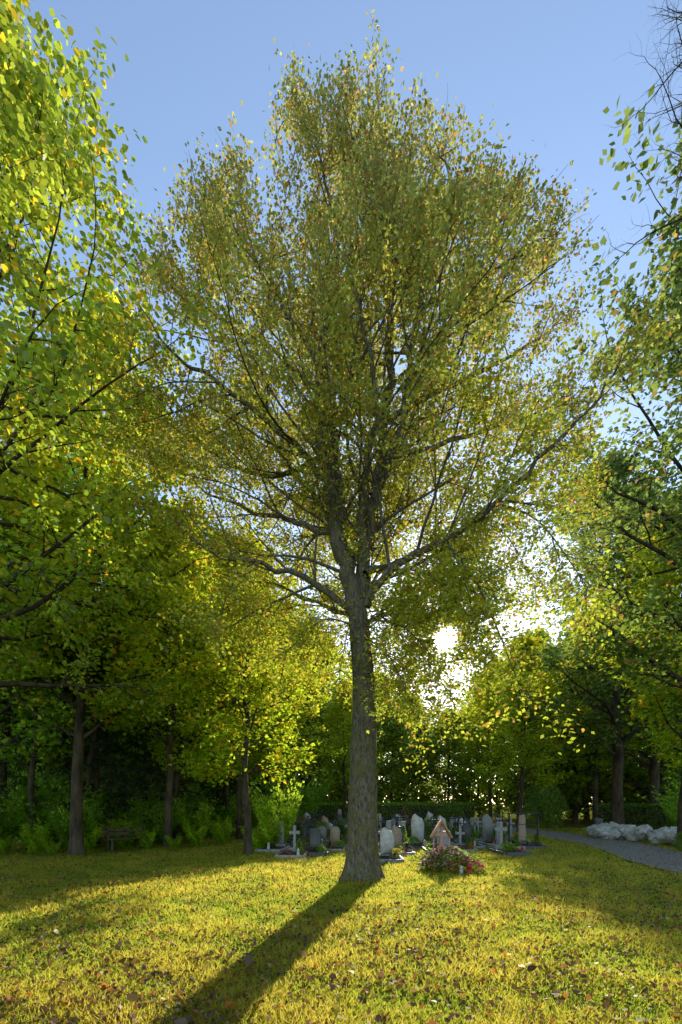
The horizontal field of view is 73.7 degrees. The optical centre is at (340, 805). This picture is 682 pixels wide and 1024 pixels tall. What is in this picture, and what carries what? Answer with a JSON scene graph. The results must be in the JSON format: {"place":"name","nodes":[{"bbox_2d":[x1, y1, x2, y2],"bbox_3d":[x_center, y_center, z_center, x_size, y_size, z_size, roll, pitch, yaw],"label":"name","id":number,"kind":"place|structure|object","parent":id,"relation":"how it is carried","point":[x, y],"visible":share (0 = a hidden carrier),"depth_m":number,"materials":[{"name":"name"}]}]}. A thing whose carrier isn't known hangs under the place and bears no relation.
{"place":"outdoors","nodes":[
{"label":"outdoors","id":0,"kind":"place"},
{"bbox_2d":[0,807,681,1023],"bbox_3d":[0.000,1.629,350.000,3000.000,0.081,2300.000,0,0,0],"label":"meadow ground","id":1,"kind":"structure","parent":0,"point":[580,824],"depth_m":5.96,"materials":[{"name":"green plant"}]},
{"bbox_2d":[0,834,13,854],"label":"wild shrub","id":2,"kind":"object","parent":1,"relation":"on","point":[4,845],"visible":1,"depth_m":14.61,"materials":[{"name":"green plant"}]},
{"bbox_2d":[0,777,33,847],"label":"wild shrub","id":3,"kind":"object","parent":1,"relation":"on","point":[7,829],"visible":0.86,"depth_m":15.96,"materials":[{"name":"green plant"}]},
{"bbox_2d":[0,482,67,844],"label":"slender tree","id":4,"kind":"object","parent":1,"relation":"on","point":[4,770],"visible":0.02,"depth_m":17.68,"materials":[{"name":"green plant"}]},
{"bbox_2d":[0,687,68,814],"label":"spruce tree","id":5,"kind":"object","parent":1,"relation":"on","point":[4,765],"visible":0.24,"depth_m":18.11,"materials":[{"name":"green plant"}]},
{"bbox_2d":[18,818,52,852],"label":"wild shrub","id":6,"kind":"object","parent":1,"relation":"on","point":[33,844],"visible":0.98,"depth_m":15.05,"materials":[{"name":"green plant"}]},
{"bbox_2d":[0,492,93,849],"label":"slender tree","id":7,"kind":"object","parent":1,"relation":"on","point":[31,788],"visible":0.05,"depth_m":16.50,"materials":[{"name":"green plant"}]},
{"bbox_2d":[0,765,99,844],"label":"wild shrub","id":8,"kind":"object","parent":1,"relation":"on","point":[18,838],"visible":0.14,"depth_m":18.36,"materials":[{"name":"green plant"}]},
{"bbox_2d":[42,839,64,853],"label":"wild shrub","id":9,"kind":"object","parent":1,"relation":"on","point":[50,849],"visible":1,"depth_m":14.94,"materials":[{"name":"green plant"}]},
{"bbox_2d":[0,744,108,825],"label":"wild shrub","id":10,"kind":"object","parent":1,"relation":"on","point":[38,780],"visible":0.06,"depth_m":20.60,"materials":[{"name":"green plant"}]},
{"bbox_2d":[0,779,109,846],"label":"wild shrub","id":11,"kind":"object","parent":1,"relation":"on","point":[40,815],"visible":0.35,"depth_m":16.83,"materials":[{"name":"green plant"}]},
{"bbox_2d":[0,305,121,762],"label":"green ash tree","id":12,"kind":"object","parent":1,"relation":"on","point":[30,731],"visible":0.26,"depth_m":15.01,"materials":[{"name":"green plant"}]},
{"bbox_2d":[39,793,107,849],"bbox_3d":[-9.556,0.600,16.481,1.942,2.105,2.203,0,0,11],"label":"wild shrub","id":13,"kind":"object","parent":1,"relation":"on","point":[60,827],"visible":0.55,"depth_m":16.13,"materials":[{"name":"green plant"}]},
{"bbox_2d":[11,698,137,810],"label":"spruce tree","id":14,"kind":"object","parent":1,"relation":"on","point":[56,729],"depth_m":27.16,"materials":[{"name":"green plant"}]},
{"bbox_2d":[0,412,159,795],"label":"green ash tree","id":15,"kind":"object","parent":1,"relation":"on","point":[57,754],"visible":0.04,"depth_m":19.54,"materials":[{"name":"green plant"}]},
{"bbox_2d":[31,504,141,843],"bbox_3d":[-9.872,-5.657,18.585,4.747,14.520,4.476,0,0,-29],"label":"slender tree","id":16,"kind":"object","parent":1,"relation":"on","point":[90,755],"visible":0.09,"depth_m":18.27,"materials":[{"name":"green plant"}]},
{"bbox_2d":[21,647,153,843],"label":"spruce tree","id":17,"kind":"object","parent":1,"relation":"on","point":[96,765],"visible":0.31,"depth_m":18.81,"materials":[{"name":"green plant"}]},
{"bbox_2d":[83,823,104,851],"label":"wild shrub","id":18,"kind":"object","parent":1,"relation":"on","point":[92,838],"visible":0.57,"depth_m":15.53,"materials":[{"name":"green plant"}]},
{"bbox_2d":[46,646,183,822],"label":"spruce tree","id":19,"kind":"object","parent":1,"relation":"on","point":[135,768],"visible":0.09,"depth_m":23.48,"materials":[{"name":"green plant"}]},
{"bbox_2d":[105,813,143,847],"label":"wild shrub","id":20,"kind":"object","parent":1,"relation":"on","point":[122,843],"visible":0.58,"depth_m":17.00,"materials":[{"name":"green plant"}]},
{"bbox_2d":[103,826,147,851],"bbox_3d":[-7.618,1.183,16.214,0.465,0.845,1.500,0,0,38],"label":"park bench","id":21,"kind":"object","parent":1,"relation":"on","point":[107,834],"visible":0.82,"depth_m":16.04,"materials":[{"name":"brown wood"}]},
{"bbox_2d":[83,786,173,841],"bbox_3d":[-9.182,0.320,20.076,3.580,2.695,3.155,0,0,1],"label":"wild shrub","id":22,"kind":"object","parent":1,"relation":"on","point":[151,804],"visible":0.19,"depth_m":19.29,"materials":[{"name":"green plant"}]},
{"bbox_2d":[0,240,272,855],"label":"maple tree","id":23,"kind":"object","parent":1,"relation":"on","point":[76,846],"visible":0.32,"depth_m":13.95,"materials":[{"name":"green plant"}]},
{"bbox_2d":[97,522,181,804],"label":"slender tree","id":24,"kind":"object","parent":1,"relation":"on","point":[144,770],"depth_m":21.39,"materials":[{"name":"green plant"}]},
{"bbox_2d":[0,0,281,726],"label":"maple tree","id":25,"kind":"object","parent":1,"relation":"on","point":[34,143],"visible":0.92,"depth_m":9.37,"materials":[{"name":"green plant"}]},
{"bbox_2d":[133,826,159,848],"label":"wild shrub","id":26,"kind":"object","parent":1,"relation":"on","point":[149,841],"visible":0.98,"depth_m":16.50,"materials":[{"name":"green plant"}]},
{"bbox_2d":[102,661,203,832],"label":"spruce tree","id":27,"kind":"object","parent":1,"relation":"on","point":[158,777],"visible":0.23,"depth_m":20.15,"materials":[{"name":"green plant"}]},
{"bbox_2d":[125,792,186,845],"bbox_3d":[-7.540,0.544,18.609,2.427,2.223,2.753,0,0,-21],"label":"wild shrub","id":28,"kind":"object","parent":1,"relation":"on","point":[158,839],"visible":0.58,"depth_m":18.16,"materials":[{"name":"green plant"}]},
{"bbox_2d":[56,495,276,847],"bbox_3d":[-6.387,-5.207,17.328,7.820,13.622,7.198,0,0,-25],"label":"linden tree","id":29,"kind":"object","parent":1,"relation":"on","point":[167,745],"visible":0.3,"depth_m":16.95,"materials":[{"name":"green plant"}]},
{"bbox_2d":[130,770,213,833],"bbox_3d":[-8.908,-0.236,24.955,4.126,3.865,4.681,0,0,14],"label":"wild shrub","id":30,"kind":"object","parent":1,"relation":"on","point":[189,788],"visible":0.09,"depth_m":24.11,"materials":[{"name":"green plant"}]},
{"bbox_2d":[164,834,183,848],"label":"wild shrub","id":31,"kind":"object","parent":1,"relation":"on","point":[173,844],"visible":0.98,"depth_m":16.81,"materials":[{"name":"green plant"}]},
{"bbox_2d":[105,507,248,836],"bbox_3d":[-8.313,-6.910,22.753,9.767,17.037,9.663,0,0,41],"label":"green ash tree","id":32,"kind":"object","parent":1,"relation":"on","point":[136,748],"visible":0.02,"depth_m":22.93,"materials":[{"name":"green plant"}]},
{"bbox_2d":[139,564,216,840],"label":"slender tree","id":33,"kind":"object","parent":1,"relation":"on","point":[177,830],"visible":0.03,"depth_m":20.11,"materials":[{"name":"green plant"}]},
{"bbox_2d":[172,796,218,841],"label":"wild shrub","id":34,"kind":"object","parent":1,"relation":"on","point":[187,817],"visible":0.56,"depth_m":19.23,"materials":[{"name":"green plant"}]},
{"bbox_2d":[183,822,210,846],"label":"wild shrub","id":35,"kind":"object","parent":1,"relation":"on","point":[192,838],"visible":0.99,"depth_m":17.45,"materials":[{"name":"green plant"}]},
{"bbox_2d":[193,530,229,831],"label":"slender tree","id":36,"kind":"object","parent":1,"relation":"on","point":[201,785],"visible":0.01,"depth_m":25.88,"materials":[{"name":"green plant"}]},
{"bbox_2d":[180,786,243,836],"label":"wild shrub","id":37,"kind":"object","parent":1,"relation":"on","point":[227,810],"visible":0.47,"depth_m":22.44,"materials":[{"name":"green plant"}]},
{"bbox_2d":[194,741,242,822],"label":"spruce tree","id":38,"kind":"object","parent":1,"relation":"on","point":[213,791],"visible":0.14,"depth_m":25.34,"materials":[{"name":"green plant"}]},
{"bbox_2d":[208,815,232,843],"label":"wild shrub","id":39,"kind":"object","parent":1,"relation":"on","point":[221,836],"visible":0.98,"depth_m":18.81,"materials":[{"name":"green plant"}]},
{"bbox_2d":[198,649,253,816],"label":"slender tree","id":40,"kind":"object","parent":1,"relation":"on","point":[227,801],"visible":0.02,"depth_m":23.91,"materials":[{"name":"green plant"}]},
{"bbox_2d":[135,529,325,854],"bbox_3d":[-3.340,-3.636,14.768,5.537,10.478,6.016,0,0,0],"label":"linden tree","id":41,"kind":"object","parent":1,"relation":"on","point":[223,732],"visible":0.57,"depth_m":14.39,"materials":[{"name":"green plant"}]},
{"bbox_2d":[177,584,316,839],"bbox_3d":[-4.855,-4.683,21.121,7.219,12.574,6.644,0,0,33],"label":"linden tree","id":42,"kind":"object","parent":1,"relation":"on","point":[238,767],"visible":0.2,"depth_m":21.30,"materials":[{"name":"green plant"}]},
{"bbox_2d":[229,788,269,832],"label":"wild shrub","id":43,"kind":"object","parent":1,"relation":"on","point":[254,820],"visible":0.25,"depth_m":24.62,"materials":[{"name":"green plant"}]},
{"bbox_2d":[205,681,299,819],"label":"spruce tree","id":44,"kind":"object","parent":1,"relation":"on","point":[250,785],"visible":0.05,"depth_m":26.77,"materials":[{"name":"green plant"}]},
{"bbox_2d":[239,820,277,849],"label":"elder shrub","id":45,"kind":"object","parent":1,"relation":"on","point":[263,841],"visible":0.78,"depth_m":15.88,"materials":[{"name":"green plant"}]},
{"bbox_2d":[234,773,304,829],"bbox_3d":[-4.571,-0.116,28.908,4.406,3.614,3.883,0,0,-30],"label":"wild shrub","id":46,"kind":"object","parent":1,"relation":"on","point":[267,788],"visible":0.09,"depth_m":28.79,"materials":[{"name":"green plant"}]},
{"bbox_2d":[255,820,289,853],"bbox_3d":[-2.390,1.098,16.314,0.959,1.134,1.563,0,0,7],"label":"grave","id":47,"kind":"object","parent":1,"relation":"on","point":[270,847],"visible":0.57,"depth_m":16.39,"materials":[{"name":"stone"}]},
{"bbox_2d":[249,776,304,843],"bbox_3d":[-2.485,0.265,17.162,2.017,2.754,2.086,0,0,-29],"label":"elder shrub","id":48,"kind":"object","parent":1,"relation":"on","point":[288,818],"visible":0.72,"depth_m":16.88,"materials":[{"name":"green plant"}]},
{"bbox_2d":[224,594,347,818],"bbox_3d":[-3.780,-5.150,25.113,7.007,13.505,7.402,0,0,41],"label":"maple tree","id":49,"kind":"object","parent":1,"relation":"on","point":[309,713],"visible":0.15,"depth_m":25.37,"materials":[{"name":"green plant"}]},
{"bbox_2d":[275,806,296,846],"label":"grave","id":50,"kind":"object","parent":1,"relation":"on","point":[289,843],"visible":0.27,"depth_m":17.27,"materials":[{"name":"stone"}]},
{"bbox_2d":[275,825,307,859],"bbox_3d":[-1.542,1.156,14.484,0.911,1.011,1.502,0,0,0],"label":"grave","id":51,"kind":"object","parent":1,"relation":"on","point":[294,851],"visible":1,"depth_m":14.22,"materials":[{"name":"stone"}]},
{"bbox_2d":[266,769,334,826],"bbox_3d":[-2.896,-0.471,33.029,4.369,4.360,4.956,0,0,-28],"label":"wild shrub","id":52,"kind":"object","parent":1,"relation":"on","point":[310,804],"visible":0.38,"depth_m":32.14,"materials":[{"name":"green plant"}]},
{"bbox_2d":[292,818,309,843],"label":"grave","id":53,"kind":"object","parent":1,"relation":"on","point":[304,837],"visible":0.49,"depth_m":19.51,"materials":[{"name":"stone"}]},
{"bbox_2d":[301,817,313,847],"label":"grave","id":54,"kind":"object","parent":1,"relation":"on","point":[307,830],"visible":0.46,"depth_m":17.02,"materials":[{"name":"stone"}]},
{"bbox_2d":[302,806,320,836],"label":"grave","id":55,"kind":"object","parent":1,"relation":"on","point":[315,820],"visible":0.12,"depth_m":20.55,"materials":[{"name":"stone"}]},
{"bbox_2d":[300,821,329,835],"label":"grave shrub","id":56,"kind":"object","parent":1,"relation":"on","point":[319,824],"visible":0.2,"depth_m":21.31,"materials":[{"name":"green plant"}]},
{"bbox_2d":[302,828,328,856],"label":"grave","id":57,"kind":"object","parent":1,"relation":"on","point":[315,847],"visible":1,"depth_m":15.47,"materials":[{"name":"stone"}]},
{"bbox_2d":[319,826,328,844],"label":"grave","id":58,"kind":"object","parent":1,"relation":"on","point":[323,840],"visible":0.36,"depth_m":19.23,"materials":[{"name":"stone"}]},
{"bbox_2d":[324,826,345,851],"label":"grave","id":59,"kind":"object","parent":1,"relation":"on","point":[336,841],"visible":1,"depth_m":16.91,"materials":[{"name":"stone"}]},
{"bbox_2d":[324,813,346,848],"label":"grave","id":60,"kind":"object","parent":1,"relation":"on","point":[335,824],"visible":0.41,"depth_m":17.82,"materials":[{"name":"stone"}]},
{"bbox_2d":[0,589,681,822],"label":"background forest","id":61,"kind":"object","parent":1,"relation":"on","point":[400,788],"visible":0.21,"depth_m":42.85,"materials":[{"name":"green plant"}]},
{"bbox_2d":[0,833,681,1023],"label":"fallen leaves","id":62,"kind":"object","parent":1,"relation":"on","point":[133,996],"visible":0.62,"depth_m":4.69,"materials":[{"name":"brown plant"}]},
{"bbox_2d":[334,817,347,832],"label":"grave shrub","id":63,"kind":"object","parent":1,"relation":"on","point":[340,826],"visible":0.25,"depth_m":23.86,"materials":[{"name":"green plant"}]},
{"bbox_2d":[342,825,346,844],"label":"grave","id":64,"kind":"object","parent":1,"relation":"on","point":[344,837],"visible":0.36,"depth_m":18.72,"materials":[{"name":"stone"}]},
{"bbox_2d":[309,687,383,818],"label":"linden tree","id":65,"kind":"object","parent":1,"relation":"on","point":[337,709],"visible":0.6,"depth_m":34.83,"materials":[{"name":"green plant"}]},
{"bbox_2d":[80,10,681,883],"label":"beech tree","id":66,"kind":"object","parent":1,"relation":"on","point":[394,204],"visible":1,"depth_m":9.45,"materials":[{"name":"green plant"}]},
{"bbox_2d":[303,801,475,825],"bbox_3d":[4.005,0.644,37.002,14.329,2.154,1.298,0,0,-8],"label":"hedge","id":67,"kind":"object","parent":1,"relation":"on","point":[414,808],"visible":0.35,"depth_m":36.83,"materials":[{"name":"green plant"}]},
{"bbox_2d":[379,827,403,863],"bbox_3d":[1.415,1.156,13.403,0.829,0.996,1.300,0,0,2],"label":"grave","id":68,"kind":"object","parent":1,"relation":"on","point":[388,853],"visible":0.99,"depth_m":13.89,"materials":[{"name":"stone"}]},
{"bbox_2d":[392,825,416,855],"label":"grave","id":69,"kind":"object","parent":1,"relation":"on","point":[396,832],"visible":0.64,"depth_m":15.74,"materials":[{"name":"stone"}]},
{"bbox_2d":[397,826,415,850],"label":"grave","id":70,"kind":"object","parent":1,"relation":"on","point":[407,845],"visible":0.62,"depth_m":16.59,"materials":[{"name":"stone"}]},
{"bbox_2d":[408,814,429,848],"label":"grave","id":71,"kind":"object","parent":1,"relation":"on","point":[416,840],"visible":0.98,"depth_m":18.16,"materials":[{"name":"stone"}]},
{"bbox_2d":[421,811,438,851],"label":"grave","id":72,"kind":"object","parent":1,"relation":"on","point":[425,847],"visible":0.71,"depth_m":16.65,"materials":[{"name":"stone"}]},
{"bbox_2d":[423,816,452,836],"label":"grave shrub","id":73,"kind":"object","parent":1,"relation":"on","point":[427,824],"visible":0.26,"depth_m":21.08,"materials":[{"name":"green plant"}]},
{"bbox_2d":[431,825,454,845],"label":"grave","id":74,"kind":"object","parent":1,"relation":"on","point":[436,838],"visible":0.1,"depth_m":18.95,"materials":[{"name":"stone"}]},
{"bbox_2d":[439,831,447,858],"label":"grave","id":75,"kind":"object","parent":1,"relation":"on","point":[445,840],"visible":0.01,"depth_m":14.92,"materials":[{"name":"stone"}]},
{"bbox_2d":[437,815,456,841],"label":"grave","id":76,"kind":"object","parent":1,"relation":"on","point":[444,821],"visible":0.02,"depth_m":20.63,"materials":[{"name":"stone"}]},
{"bbox_2d":[410,819,485,873],"bbox_3d":[2.790,1.008,11.501,1.789,1.294,1.837,0,0,40],"label":"flower covered grave","id":77,"kind":"object","parent":1,"relation":"on","point":[434,856],"visible":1,"depth_m":11.22,"materials":[{"name":"multicoloured plant"}]},
{"bbox_2d":[435,801,464,822],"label":"clipped shrub","id":78,"kind":"object","parent":1,"relation":"on","point":[449,806],"visible":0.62,"depth_m":33.76,"materials":[{"name":"green plant"}]},
{"bbox_2d":[450,812,459,838],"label":"grave","id":79,"kind":"object","parent":1,"relation":"on","point":[455,836],"visible":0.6,"depth_m":22.03,"materials":[{"name":"stone"}]},
{"bbox_2d":[454,828,477,852],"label":"grave","id":80,"kind":"object","parent":1,"relation":"on","point":[468,845],"visible":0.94,"depth_m":16.29,"materials":[{"name":"stone"}]},
{"bbox_2d":[454,818,478,840],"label":"grave","id":81,"kind":"object","parent":1,"relation":"on","point":[472,831],"visible":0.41,"depth_m":20.10,"materials":[{"name":"stone"}]},
{"bbox_2d":[453,817,486,846],"bbox_3d":[5.246,1.062,18.669,0.966,1.207,1.570,0,0,-3],"label":"grave","id":82,"kind":"object","parent":1,"relation":"on","point":[481,843],"visible":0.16,"depth_m":18.74,"materials":[{"name":"stone"}]},
{"bbox_2d":[456,823,485,849],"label":"grave","id":83,"kind":"object","parent":1,"relation":"on","point":[466,828],"visible":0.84,"depth_m":18.12,"materials":[{"name":"stone"}]},
{"bbox_2d":[470,819,480,838],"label":"grave","id":84,"kind":"object","parent":1,"relation":"on","point":[474,823],"visible":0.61,"depth_m":21.97,"materials":[{"name":"stone"}]},
{"bbox_2d":[450,670,529,819],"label":"linden tree","id":85,"kind":"object","parent":1,"relation":"on","point":[487,783],"visible":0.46,"depth_m":37.88,"materials":[{"name":"green plant"}]},
{"bbox_2d":[478,817,505,846],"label":"grave","id":86,"kind":"object","parent":1,"relation":"on","point":[487,826],"visible":0.72,"depth_m":19.12,"materials":[{"name":"stone"}]},
{"bbox_2d":[488,818,524,849],"bbox_3d":[6.262,1.063,17.384,0.969,1.203,1.598,0,0,0],"label":"grave","id":87,"kind":"object","parent":1,"relation":"on","point":[516,841],"visible":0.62,"depth_m":17.53,"materials":[{"name":"stone"}]},
{"bbox_2d":[488,822,531,855],"bbox_3d":[5.642,1.116,15.355,0.967,1.094,1.576,0,0,-3],"label":"grave","id":88,"kind":"object","parent":1,"relation":"on","point":[508,849],"visible":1,"depth_m":14.98,"materials":[{"name":"stone"}]},
{"bbox_2d":[504,818,530,842],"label":"grave","id":89,"kind":"object","parent":1,"relation":"on","point":[511,837],"visible":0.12,"depth_m":20.76,"materials":[{"name":"stone"}]},
{"bbox_2d":[508,812,538,844],"bbox_3d":[6.900,0.925,17.200,1.300,1.350,0.050,0,0,-11],"label":"iron railing","id":90,"kind":"object","parent":1,"relation":"on","point":[537,824],"visible":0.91,"depth_m":17.20,"materials":[{"name":"black metal"}]},
{"bbox_2d":[457,631,593,831],"bbox_3d":[10.919,-4.422,26.820,6.918,12.050,6.367,0,0,-36],"label":"linden tree","id":91,"kind":"object","parent":1,"relation":"on","point":[518,731],"visible":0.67,"depth_m":26.52,"materials":[{"name":"green plant"}]},
{"bbox_2d":[518,815,546,849],"bbox_3d":[7.219,1.014,17.588,0.990,1.299,1.556,0,0,5],"label":"grave","id":92,"kind":"object","parent":1,"relation":"on","point":[532,844],"visible":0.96,"depth_m":17.88,"materials":[{"name":"stone"}]},
{"bbox_2d":[516,782,570,829],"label":"clipped shrub","id":93,"kind":"object","parent":1,"relation":"on","point":[532,805],"visible":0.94,"depth_m":30.07,"materials":[{"name":"green plant"}]},
{"bbox_2d":[495,436,681,824],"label":"copper beech tree","id":94,"kind":"object","parent":1,"relation":"on","point":[594,698],"visible":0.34,"depth_m":24.93,"materials":[{"name":"green plant"}]},
{"bbox_2d":[508,83,681,725],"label":"copper beech tree","id":95,"kind":"object","parent":1,"relation":"on","point":[673,364],"visible":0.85,"depth_m":12.64,"materials":[{"name":"green plant"}]},
{"bbox_2d":[530,589,678,824],"bbox_3d":[19.243,-7.136,32.775,9.067,17.477,9.580,0,0,6],"label":"maple tree","id":96,"kind":"object","parent":1,"relation":"on","point":[597,764],"visible":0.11,"depth_m":33.70,"materials":[{"name":"green plant"}]},
{"bbox_2d":[531,508,681,807],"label":"copper beech tree","id":97,"kind":"object","parent":1,"relation":"on","point":[653,763],"visible":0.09,"depth_m":28.96,"materials":[{"name":"green plant"}]},
{"bbox_2d":[569,480,681,847],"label":"linden tree","id":98,"kind":"object","parent":1,"relation":"on","point":[660,709],"visible":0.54,"depth_m":17.18,"materials":[{"name":"green plant"}]},
{"bbox_2d":[585,821,676,844],"bbox_3d":[13.440,1.260,20.584,2.736,0.995,6.274,0,0,0],"label":"boulder pile","id":99,"kind":"object","parent":1,"relation":"on","point":[611,830],"visible":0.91,"depth_m":20.39,"materials":[{"name":"grey stone"}]},
{"bbox_2d":[585,0,681,290],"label":"bare tree","id":100,"kind":"object","parent":1,"relation":"on","point":[675,11],"visible":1,"depth_m":8.65,"materials":[{"name":"brown plant"}]},
{"bbox_2d":[597,802,672,829],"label":"hedge","id":101,"kind":"object","parent":1,"relation":"on","point":[653,816],"visible":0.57,"depth_m":27.88,"materials":[{"name":"green plant"}]},
{"bbox_2d":[651,785,677,826],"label":"wild shrub","id":102,"kind":"object","parent":1,"relation":"on","point":[672,811],"visible":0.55,"depth_m":20.34,"materials":[{"name":"green plant"}]},
{"bbox_2d":[663,774,680,805],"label":"wild shrub","id":103,"kind":"object","parent":1,"relation":"on","point":[675,789],"visible":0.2,"depth_m":23.12,"materials":[{"name":"green plant"}]},
{"bbox_2d":[673,831,681,850],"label":"clipped shrub","id":104,"kind":"object","parent":1,"relation":"on","point":[679,838],"visible":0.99,"depth_m":15.69,"materials":[{"name":"green plant"}]},
{"bbox_2d":[0,0,681,803],"label":"sky","id":105,"kind":"structure","parent":0,"point":[549,70],"materials":[{"name":"blue"}]},
{"bbox_2d":[479,824,681,871],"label":"gravel path","id":106,"kind":"structure","parent":0,"point":[655,857],"depth_m":16.26,"materials":[{"name":"grey gravel"}]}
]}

